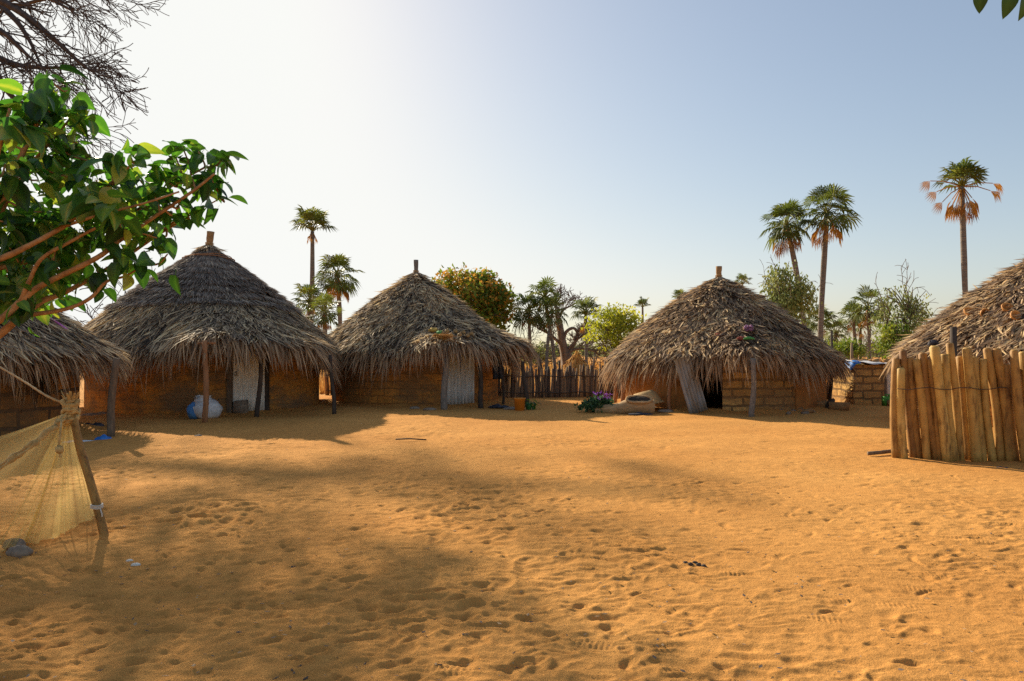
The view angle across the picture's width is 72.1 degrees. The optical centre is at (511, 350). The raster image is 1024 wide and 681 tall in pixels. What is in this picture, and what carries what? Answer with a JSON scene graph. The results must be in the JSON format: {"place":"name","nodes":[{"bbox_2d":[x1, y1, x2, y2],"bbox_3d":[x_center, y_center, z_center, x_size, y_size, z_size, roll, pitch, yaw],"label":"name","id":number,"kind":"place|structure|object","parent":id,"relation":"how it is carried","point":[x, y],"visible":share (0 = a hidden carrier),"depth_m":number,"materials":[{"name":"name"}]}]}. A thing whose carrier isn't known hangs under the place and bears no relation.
{"place":"outdoors","nodes":[
{"label":"outdoors","id":0,"kind":"place"},
{"bbox_2d":[503,406,514,409],"bbox_3d":[-0.035,1.561,19.122,0.414,0.085,0.301,0,0,0],"label":"rag","id":1,"kind":"object","parent":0,"point":[509,408],"visible":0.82,"depth_m":19.01,"materials":[{"name":"grey fabric"}]},
{"bbox_2d":[0,351,1023,680],"bbox_3d":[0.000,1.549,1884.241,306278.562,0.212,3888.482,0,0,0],"label":"ground","id":2,"kind":"structure","parent":0,"point":[404,573],"depth_m":5.58,"materials":[{"name":"orange sand"}]},
{"bbox_2d":[2,538,25,549],"bbox_3d":[-4.032,1.576,5.694,0.171,0.114,0.125,0,0,0],"label":"stone","id":3,"kind":"object","parent":2,"relation":"on","point":[13,542],"visible":0.55,"depth_m":5.66,"materials":[{"name":"grey stone"}]},
{"bbox_2d":[5,545,33,556],"bbox_3d":[-3.836,1.575,5.479,0.192,0.114,0.138,0,0,18],"label":"stone","id":4,"kind":"object","parent":2,"relation":"on","point":[19,550],"visible":0.71,"depth_m":5.45,"materials":[{"name":"grey stone"}]},
{"bbox_2d":[0,0,116,58],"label":"leafless tree","id":5,"kind":"object","parent":2,"relation":"on","point":[66,7],"visible":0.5,"depth_m":55.69,"materials":[{"name":"brown plant"}]},
{"bbox_2d":[0,304,135,438],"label":"thatched hut","id":6,"kind":"object","parent":2,"relation":"on","point":[52,359],"visible":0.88,"depth_m":12.69,"materials":[{"name":"plant"}]},
{"bbox_2d":[62,440,94,442],"bbox_3d":[-7.471,1.577,12.233,0.633,0.055,0.264,0,0,0],"label":"plastic bag","id":7,"kind":"object","parent":2,"relation":"on","point":[73,441],"visible":0.38,"depth_m":12.19,"materials":[{"name":"white plastic"}]},
{"bbox_2d":[0,0,168,180],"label":"leafless tree","id":8,"kind":"object","parent":2,"relation":"on","point":[48,37],"visible":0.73,"depth_m":19.40,"materials":[{"name":"brown plant"}]},
{"bbox_2d":[70,414,108,534],"bbox_3d":[-3.719,1.098,6.193,0.668,1.205,0.102,0,0,35],"label":"net pole","id":9,"kind":"object","parent":2,"relation":"on","point":[96,505],"visible":0.94,"depth_m":6.16,"materials":[{"name":"brown wood"}]},
{"bbox_2d":[0,366,59,402],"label":"rope","id":10,"kind":"object","parent":9,"relation":"attached to","point":[33,387],"visible":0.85,"depth_m":6.80,"materials":[{"name":"fabric"}]},
{"bbox_2d":[0,391,93,552],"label":"mosquito net","id":11,"kind":"object","parent":9,"relation":"hanging from","point":[17,455],"visible":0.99,"depth_m":6.24,"materials":[{"name":"brown fabric"}]},
{"bbox_2d":[80,412,106,415],"bbox_3d":[-10.171,1.553,17.248,0.715,0.101,0.409,0,0,0],"label":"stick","id":12,"kind":"object","parent":2,"relation":"on","point":[93,414],"visible":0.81,"depth_m":17.13,"materials":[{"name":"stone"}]},
{"bbox_2d":[85,422,104,425],"bbox_3d":[-8.736,1.552,14.663,0.448,0.103,0.352,0,0,0],"label":"rubbish heap","id":13,"kind":"object","parent":2,"relation":"on","point":[98,424],"visible":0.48,"depth_m":14.64,"materials":[{"name":"fabric"}]},
{"bbox_2d":[94,434,111,439],"bbox_3d":[-7.284,1.550,12.588,0.308,0.108,0.242,0,0,0],"label":"plastic bag","id":14,"kind":"object","parent":2,"relation":"on","point":[103,436],"visible":0.84,"depth_m":12.53,"materials":[{"name":"blue plastic"}]},
{"bbox_2d":[74,254,163,324],"bbox_3d":[-14.395,-0.568,26.767,5.993,6.647,5.987,0,0,-34],"label":"thorn tree","id":15,"kind":"object","parent":2,"relation":"on","point":[90,315],"visible":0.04,"depth_m":25.44,"materials":[{"name":"brown plant"}]},
{"bbox_2d":[0,64,247,338],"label":"leafy tree","id":16,"kind":"object","parent":2,"relation":"on","point":[36,281],"visible":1,"depth_m":4.92,"materials":[{"name":"green plant"}]},
{"bbox_2d":[186,395,222,418],"bbox_3d":[-7.199,1.327,16.496,0.782,0.573,0.576,0,0,0],"label":"sack","id":17,"kind":"object","parent":2,"relation":"on","point":[194,409],"visible":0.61,"depth_m":16.31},
{"bbox_2d":[80,231,349,422],"bbox_3d":[-8.583,-0.834,19.711,8.611,5.167,8.986,0,0,0],"label":"thatched hut","id":18,"kind":"object","parent":2,"relation":"on","point":[226,331],"visible":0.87,"depth_m":17.55,"materials":[{"name":"brown plant"}]},
{"bbox_2d":[233,349,264,410],"bbox_3d":[-6.703,0.645,17.920,0.840,1.850,0.063,0,0,-41],"label":"door","id":19,"kind":"structure","parent":18,"relation":"in","point":[243,389],"depth_m":17.95,"materials":[{"name":"metal"}]},
{"bbox_2d":[233,400,248,412],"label":"mud block","id":20,"kind":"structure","parent":2,"relation":"on","point":[240,406],"depth_m":17.60,"materials":[{"name":"grey stone"}]},
{"bbox_2d":[290,283,334,319],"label":"fan palm","id":21,"kind":"object","parent":2,"relation":"on","point":[307,290],"visible":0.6,"depth_m":39.81,"materials":[{"name":"green plant"}]},
{"bbox_2d":[288,204,337,322],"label":"fan palm","id":22,"kind":"object","parent":2,"relation":"on","point":[313,217],"visible":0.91,"depth_m":47.85,"materials":[{"name":"green plant"}]},
{"bbox_2d":[304,291,344,372],"bbox_3d":[-9.976,-0.689,37.027,2.288,4.728,1.981,0,0,0],"label":"fan palm","id":23,"kind":"object","parent":2,"relation":"on","point":[325,319],"visible":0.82,"depth_m":36.79,"materials":[{"name":"green plant"}]},
{"bbox_2d":[324,372,331,394],"bbox_3d":[-5.765,1.108,25.105,1.807,1.196,0.163,0,0,-7],"label":"stake fence","id":24,"kind":"object","parent":2,"relation":"on","point":[327,390],"visible":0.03,"depth_m":24.97,"materials":[{"name":"brown wood"}]},
{"bbox_2d":[311,253,364,325],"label":"fan palm","id":25,"kind":"object","parent":2,"relation":"on","point":[337,285],"visible":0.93,"depth_m":45.64,"materials":[{"name":"green plant"}]},
{"bbox_2d":[396,438,425,439],"bbox_3d":[-1.791,1.572,12.481,0.555,0.037,0.026,0,0,6],"label":"twig","id":26,"kind":"object","parent":2,"relation":"on","point":[410,438],"visible":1,"depth_m":12.47,"materials":[{"name":"brown wood"}]},
{"bbox_2d":[319,260,544,409],"bbox_3d":[-2.853,-0.591,22.349,7.643,4.681,8.030,0,0,0],"label":"thatched hut","id":27,"kind":"object","parent":2,"relation":"on","point":[392,350],"visible":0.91,"depth_m":20.31,"materials":[{"name":"brown plant"}]},
{"bbox_2d":[429,327,437,332],"bbox_3d":[-2.204,-0.567,19.695,0.270,0.162,0.204,0,0,0],"label":"rag","id":28,"kind":"object","parent":27,"relation":"on","point":[432,330],"visible":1,"depth_m":19.65,"materials":[{"name":"yellow fabric"}]},
{"bbox_2d":[432,332,455,340],"bbox_3d":[-1.888,-0.361,18.987,0.801,0.268,0.334,0,0,31],"label":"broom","id":29,"kind":"object","parent":27,"relation":"on","point":[442,336],"visible":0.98,"depth_m":18.99,"materials":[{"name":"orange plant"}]},
{"bbox_2d":[447,349,473,403],"bbox_3d":[-1.505,0.680,20.612,0.950,1.780,0.075,0,0,-36],"label":"door","id":30,"kind":"structure","parent":27,"relation":"in","point":[460,387],"depth_m":20.64,"materials":[{"name":"grey metal"}]},
{"bbox_2d":[493,356,502,378],"bbox_3d":[-0.418,0.475,20.910,0.320,0.750,0.120,0,0,0],"label":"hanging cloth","id":31,"kind":"object","parent":27,"relation":"hanging from","point":[498,374],"visible":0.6,"depth_m":20.90,"materials":[{"name":"black fabric"}]},
{"bbox_2d":[432,262,522,332],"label":"flowering tree","id":32,"kind":"object","parent":2,"relation":"on","point":[484,294],"visible":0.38,"depth_m":40.78,"materials":[{"name":"plant"}]},
{"bbox_2d":[488,403,508,407],"bbox_3d":[-0.376,1.544,19.778,0.604,0.118,0.456,0,0,25],"label":"rag","id":33,"kind":"object","parent":2,"relation":"on","point":[498,405],"visible":0.94,"depth_m":19.64,"materials":[{"name":"fabric"}]},
{"bbox_2d":[0,406,1022,680],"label":"dry litter","id":34,"kind":"object","parent":2,"relation":"on","point":[498,622],"visible":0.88,"depth_m":4.39,"materials":[{"name":"brown plant"}]},
{"bbox_2d":[513,398,525,410],"bbox_3d":[0.204,1.433,18.723,0.331,0.335,0.330,0,0,0],"label":"bucket","id":35,"kind":"object","parent":2,"relation":"on","point":[519,403],"visible":1,"depth_m":18.60,"materials":[{"name":"orange plastic"}]},
{"bbox_2d":[508,293,542,370],"bbox_3d":[0.941,-0.819,39.954,2.138,4.990,2.177,0,0,-15],"label":"fan palm","id":36,"kind":"object","parent":2,"relation":"on","point":[526,317],"visible":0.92,"depth_m":39.82,"materials":[{"name":"green plant"}]},
{"bbox_2d":[525,399,538,409],"bbox_3d":[0.561,1.481,18.918,0.486,0.348,0.264,0,0,0],"label":"potted plant","id":37,"kind":"object","parent":2,"relation":"on","point":[529,405],"visible":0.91,"depth_m":18.86,"materials":[{"name":"green plant"}]},
{"bbox_2d":[521,339,558,364],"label":"leafy bush","id":38,"kind":"object","parent":2,"relation":"on","point":[542,355],"visible":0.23,"depth_m":59.80,"materials":[{"name":"green plant"}]},
{"bbox_2d":[526,276,562,369],"bbox_3d":[1.727,-1.272,39.955,2.274,5.932,2.434,0,0,0],"label":"fan palm","id":39,"kind":"object","parent":2,"relation":"on","point":[544,285],"visible":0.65,"depth_m":39.82,"materials":[{"name":"green plant"}]},
{"bbox_2d":[514,316,580,367],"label":"thorn bush","id":40,"kind":"object","parent":2,"relation":"on","point":[555,346],"visible":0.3,"depth_m":50.42,"materials":[{"name":"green plant"}]},
{"bbox_2d":[534,297,567,370],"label":"fan palm","id":41,"kind":"object","parent":2,"relation":"on","point":[549,321],"visible":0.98,"depth_m":38.91,"materials":[{"name":"green plant"}]},
{"bbox_2d":[498,358,620,397],"bbox_3d":[1.724,0.972,24.153,4.563,1.472,0.172,0,0,-7],"label":"stake fence","id":42,"kind":"object","parent":2,"relation":"on","point":[566,385],"visible":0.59,"depth_m":24.09,"materials":[{"name":"brown wood"}]},
{"bbox_2d":[525,284,609,366],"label":"baobab tree","id":43,"kind":"object","parent":2,"relation":"on","point":[566,350],"visible":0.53,"depth_m":43.91,"materials":[{"name":"brown plant"}]},
{"bbox_2d":[563,351,589,377],"bbox_3d":[2.802,0.861,31.027,2.461,1.698,2.405,0,0,0],"label":"straw heap","id":44,"kind":"object","parent":2,"relation":"on","point":[576,360],"visible":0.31,"depth_m":30.69,"materials":[{"name":"beige plant"}]},
{"bbox_2d":[542,329,617,369],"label":"thorn bush","id":45,"kind":"object","parent":2,"relation":"on","point":[583,351],"visible":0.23,"depth_m":47.87,"materials":[{"name":"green plant"}]},
{"bbox_2d":[570,297,603,365],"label":"fan palm","id":46,"kind":"object","parent":2,"relation":"on","point":[589,303],"visible":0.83,"depth_m":39.91,"materials":[{"name":"green plant"}]},
{"bbox_2d":[574,391,613,412],"bbox_3d":[2.174,1.367,18.224,0.990,0.670,0.905,0,0,-28],"label":"flower bush","id":47,"kind":"object","parent":2,"relation":"on","point":[593,402],"visible":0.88,"depth_m":18.09,"materials":[{"name":"green plant"}]},
{"bbox_2d":[581,302,646,353],"bbox_3d":[5.055,-0.395,33.863,3.484,4.016,3.118,0,0,0],"label":"young tree","id":48,"kind":"object","parent":2,"relation":"on","point":[612,327],"visible":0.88,"depth_m":33.62,"materials":[{"name":"green plant"}]},
{"bbox_2d":[595,395,654,413],"bbox_3d":[2.887,1.405,17.985,1.535,0.534,0.600,0,0,0],"label":"hollow log","id":49,"kind":"object","parent":2,"relation":"on","point":[637,403],"visible":0.91,"depth_m":17.83,"materials":[{"name":"brown wood"}]},
{"bbox_2d":[628,412,652,414],"bbox_3d":[3.214,1.569,17.589,0.622,0.070,0.304,0,0,0],"label":"rag","id":50,"kind":"object","parent":2,"relation":"on","point":[638,413],"visible":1,"depth_m":17.51,"materials":[{"name":"fabric"}]},
{"bbox_2d":[634,296,650,322],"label":"fan palm","id":51,"kind":"object","parent":2,"relation":"on","point":[642,301],"visible":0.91,"depth_m":74.85,"materials":[{"name":"green plant"}]},
{"bbox_2d":[634,390,664,403],"bbox_3d":[3.575,1.334,18.723,0.936,0.584,0.960,0,0,0],"label":"basket","id":52,"kind":"object","parent":2,"relation":"on","point":[656,397],"visible":0.37,"depth_m":18.48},
{"bbox_2d":[658,409,673,412],"bbox_3d":[3.959,1.570,18.145,0.410,0.102,0.247,0,0,0],"label":"stone","id":53,"kind":"object","parent":2,"relation":"on","point":[664,410],"visible":0.79,"depth_m":18.07,"materials":[{"name":"grey stone"}]},
{"bbox_2d":[672,289,686,297],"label":"fan palm","id":54,"kind":"object","parent":2,"relation":"on","point":[678,292],"visible":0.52,"depth_m":74.80,"materials":[{"name":"green plant"}]},
{"bbox_2d":[536,340,887,356],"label":"treeline","id":55,"kind":"object","parent":2,"relation":"on","point":[615,343],"visible":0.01,"depth_m":171.19,"materials":[{"name":"green plant"}]},
{"bbox_2d":[598,266,861,416],"bbox_3d":[6.154,-0.385,21.072,7.353,4.270,7.217,0,0,-42],"label":"thatched hut","id":56,"kind":"object","parent":2,"relation":"on","point":[678,351],"visible":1,"depth_m":18.74,"materials":[{"name":"plant"}]},
{"bbox_2d":[674,355,707,412],"bbox_3d":[4.574,0.876,17.979,0.560,1.460,0.058,-14,-2,-23],"label":"door","id":57,"kind":"structure","parent":56,"relation":"in","point":[694,396],"depth_m":17.97,"materials":[{"name":"grey metal"}]},
{"bbox_2d":[743,325,753,331],"bbox_3d":[6.087,-0.575,18.106,0.261,0.188,0.217,0,0,0],"label":"yarn bundle","id":58,"kind":"object","parent":56,"relation":"on","point":[747,328],"visible":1,"depth_m":18.05,"materials":[{"name":"purple fabric"}]},
{"bbox_2d":[733,273,752,284],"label":"fan palm","id":59,"kind":"object","parent":2,"relation":"on","point":[744,279],"visible":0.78,"depth_m":74.82,"materials":[{"name":"green plant"}]},
{"bbox_2d":[759,198,817,327],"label":"fan palm","id":60,"kind":"object","parent":2,"relation":"on","point":[792,210],"visible":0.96,"depth_m":46.74,"materials":[{"name":"green plant"}]},
{"bbox_2d":[758,256,825,325],"bbox_3d":[13.898,-1.604,35.957,3.670,6.425,3.154,0,0,0],"label":"willowy tree","id":61,"kind":"object","parent":2,"relation":"on","point":[784,292],"visible":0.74,"depth_m":35.48,"materials":[{"name":"green plant"}]},
{"bbox_2d":[802,408,813,412],"bbox_3d":[7.540,1.551,17.964,0.295,0.139,0.141,0,0,5],"label":"mud brick","id":62,"kind":"object","parent":2,"relation":"on","point":[810,410],"visible":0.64,"depth_m":17.90,"materials":[{"name":"brown brick"}]},
{"bbox_2d":[817,400,827,406],"bbox_3d":[8.388,1.488,19.126,0.534,0.250,0.258,0,0,4],"label":"mud brick","id":63,"kind":"object","parent":2,"relation":"on","point":[821,403],"visible":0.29,"depth_m":19.01,"materials":[{"name":"brown brick"}]},
{"bbox_2d":[806,304,843,337],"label":"fan palm","id":64,"kind":"object","parent":2,"relation":"on","point":[814,325],"visible":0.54,"depth_m":51.70,"materials":[{"name":"green plant"}]},
{"bbox_2d":[825,398,834,407],"bbox_3d":[8.531,1.465,18.944,0.282,0.371,0.227,0,0,-19],"label":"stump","id":65,"kind":"object","parent":2,"relation":"on","point":[830,400],"visible":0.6,"depth_m":18.88,"materials":[{"name":"brown wood"}]},
{"bbox_2d":[799,183,861,337],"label":"fan palm","id":66,"kind":"object","parent":2,"relation":"on","point":[829,193],"visible":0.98,"depth_m":46.82,"materials":[{"name":"green plant"}]},
{"bbox_2d":[830,330,832,345],"bbox_3d":[12.067,0.475,26.544,0.110,2.451,0.093,0,0,18],"label":"standing pole","id":67,"kind":"object","parent":2,"relation":"on","point":[831,333],"visible":0.29,"depth_m":26.51,"materials":[{"name":"wood"}]},
{"bbox_2d":[823,316,850,343],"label":"fan palm","id":68,"kind":"object","parent":2,"relation":"on","point":[836,334],"visible":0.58,"depth_m":54.77,"materials":[{"name":"green plant"}]},
{"bbox_2d":[829,402,849,410],"bbox_3d":[8.702,1.494,18.734,0.524,0.259,0.280,0,0,17],"label":"mud brick","id":69,"kind":"object","parent":2,"relation":"on","point":[844,406],"visible":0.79,"depth_m":18.61,"materials":[{"name":"brown brick"}]},
{"bbox_2d":[826,343,852,398],"bbox_3d":[10.387,0.724,23.448,1.956,1.966,0.177,0,0,9],"label":"stake fence","id":70,"kind":"object","parent":2,"relation":"on","point":[851,357],"visible":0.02,"depth_m":23.33,"materials":[{"name":"brown wood"}]},
{"bbox_2d":[827,336,872,364],"bbox_3d":[18.817,0.370,39.895,2.767,2.490,2.476,0,0,-26],"label":"leafy bush","id":71,"kind":"object","parent":2,"relation":"on","point":[858,350],"visible":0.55,"depth_m":39.58,"materials":[{"name":"green plant"}]},
{"bbox_2d":[837,301,865,357],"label":"fan palm","id":72,"kind":"object","parent":2,"relation":"on","point":[849,315],"visible":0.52,"depth_m":51.91,"materials":[{"name":"green plant"}]},
{"bbox_2d":[850,314,872,364],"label":"fan palm","id":73,"kind":"object","parent":2,"relation":"on","point":[860,334],"visible":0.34,"depth_m":54.89,"materials":[{"name":"green plant"}]},
{"bbox_2d":[842,329,887,364],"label":"thorn bush","id":74,"kind":"object","parent":2,"relation":"on","point":[871,348],"visible":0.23,"depth_m":54.54,"materials":[{"name":"green plant"}]},
{"bbox_2d":[844,284,888,358],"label":"fan palm","id":75,"kind":"object","parent":2,"relation":"on","point":[866,296],"visible":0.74,"depth_m":49.89,"materials":[{"name":"green plant"}]},
{"bbox_2d":[832,359,917,404],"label":"brick shed","id":76,"kind":"structure","parent":2,"relation":"on","point":[874,389],"depth_m":20.95,"materials":[{"name":"brick"}]},
{"bbox_2d":[887,369,890,395],"bbox_3d":[11.581,1.050,21.055,0.850,1.000,0.037,0,0,0],"label":"door","id":77,"kind":"structure","parent":76,"relation":"in","point":[889,374],"depth_m":21.06,"materials":[{"name":"metal"}]},
{"bbox_2d":[870,319,912,359],"bbox_3d":[15.753,0.162,29.031,1.805,2.896,1.908,0,0,0],"label":"leafy bush","id":78,"kind":"object","parent":2,"relation":"on","point":[893,334],"visible":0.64,"depth_m":28.90,"materials":[{"name":"green plant"}]},
{"bbox_2d":[868,259,939,350],"bbox_3d":[16.662,-1.152,29.707,3.759,5.536,3.079,0,0,0],"label":"wispy tree","id":79,"kind":"object","parent":2,"relation":"on","point":[914,311],"visible":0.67,"depth_m":29.74,"materials":[{"name":"green plant"}]},
{"bbox_2d":[867,343,1023,462],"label":"pole fence","id":80,"kind":"object","parent":2,"relation":"on","point":[949,391],"visible":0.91,"depth_m":10.22,"materials":[{"name":"brown wood"}]},
{"bbox_2d":[878,258,1023,426],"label":"thatched hut","id":81,"kind":"object","parent":2,"relation":"on","point":[996,326],"visible":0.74,"depth_m":14.52,"materials":[{"name":"plant"}]},
{"bbox_2d":[927,340,938,345],"bbox_3d":[8.852,-0.148,14.794,0.234,0.164,0.205,0,0,-35],"label":"rag","id":82,"kind":"object","parent":81,"relation":"on","point":[932,342],"visible":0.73,"depth_m":14.75,"materials":[{"name":"fabric"}]},
{"bbox_2d":[963,307,973,315],"bbox_3d":[9.588,-0.804,14.796,0.202,0.202,0.100,-2,-36,0],"label":"calabash","id":83,"kind":"object","parent":81,"relation":"on","point":[965,312],"visible":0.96,"depth_m":14.79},
{"bbox_2d":[980,308,989,315],"bbox_3d":[9.650,-0.766,14.386,0.195,0.202,0.100,14,9,0],"label":"calabash","id":84,"kind":"object","parent":81,"relation":"on","point":[983,310],"visible":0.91,"depth_m":14.34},
{"bbox_2d":[1001,302,1012,311],"bbox_3d":[9.793,-0.843,13.946,0.202,0.203,0.100,-17,-33,0],"label":"calabash","id":85,"kind":"object","parent":81,"relation":"on","point":[1004,307],"visible":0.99,"depth_m":13.94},
{"bbox_2d":[1010,310,1021,319],"bbox_3d":[9.711,-0.668,13.593,0.201,0.208,0.100,-8,-21,0],"label":"calabash","id":86,"kind":"object","parent":81,"relation":"on","point":[1014,312],"visible":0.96,"depth_m":13.58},
{"bbox_2d":[919,156,1003,296],"bbox_3d":[24.308,-4.252,38.149,3.659,12.124,3.009,0,0,-33],"label":"fan palm","id":87,"kind":"object","parent":2,"relation":"on","point":[962,170],"visible":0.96,"depth_m":37.87,"materials":[{"name":"green plant"}]},
{"bbox_2d":[973,0,1023,20],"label":"leafy tree","id":88,"kind":"object","parent":2,"relation":"on","point":[1008,6],"visible":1,"depth_m":4.62,"materials":[{"name":"green plant"}]},
{"bbox_2d":[0,0,1023,349],"label":"sky","id":89,"kind":"structure","parent":0,"point":[613,151],"materials":[{"name":"blue"}]},
{"bbox_2d":[319,359,883,393],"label":"dry grass","id":90,"kind":"structure","parent":0,"point":[322,387],"depth_m":33.06,"materials":[{"name":"brown plant"}]},
{"bbox_2d":[881,394,889,405],"bbox_3d":[10.777,1.429,20.228,0.223,0.350,0.187,0,0,0],"label":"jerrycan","id":91,"kind":"object","parent":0,"point":[885,398],"visible":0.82,"depth_m":20.17,"materials":[{"name":"green plastic"}]}
]}

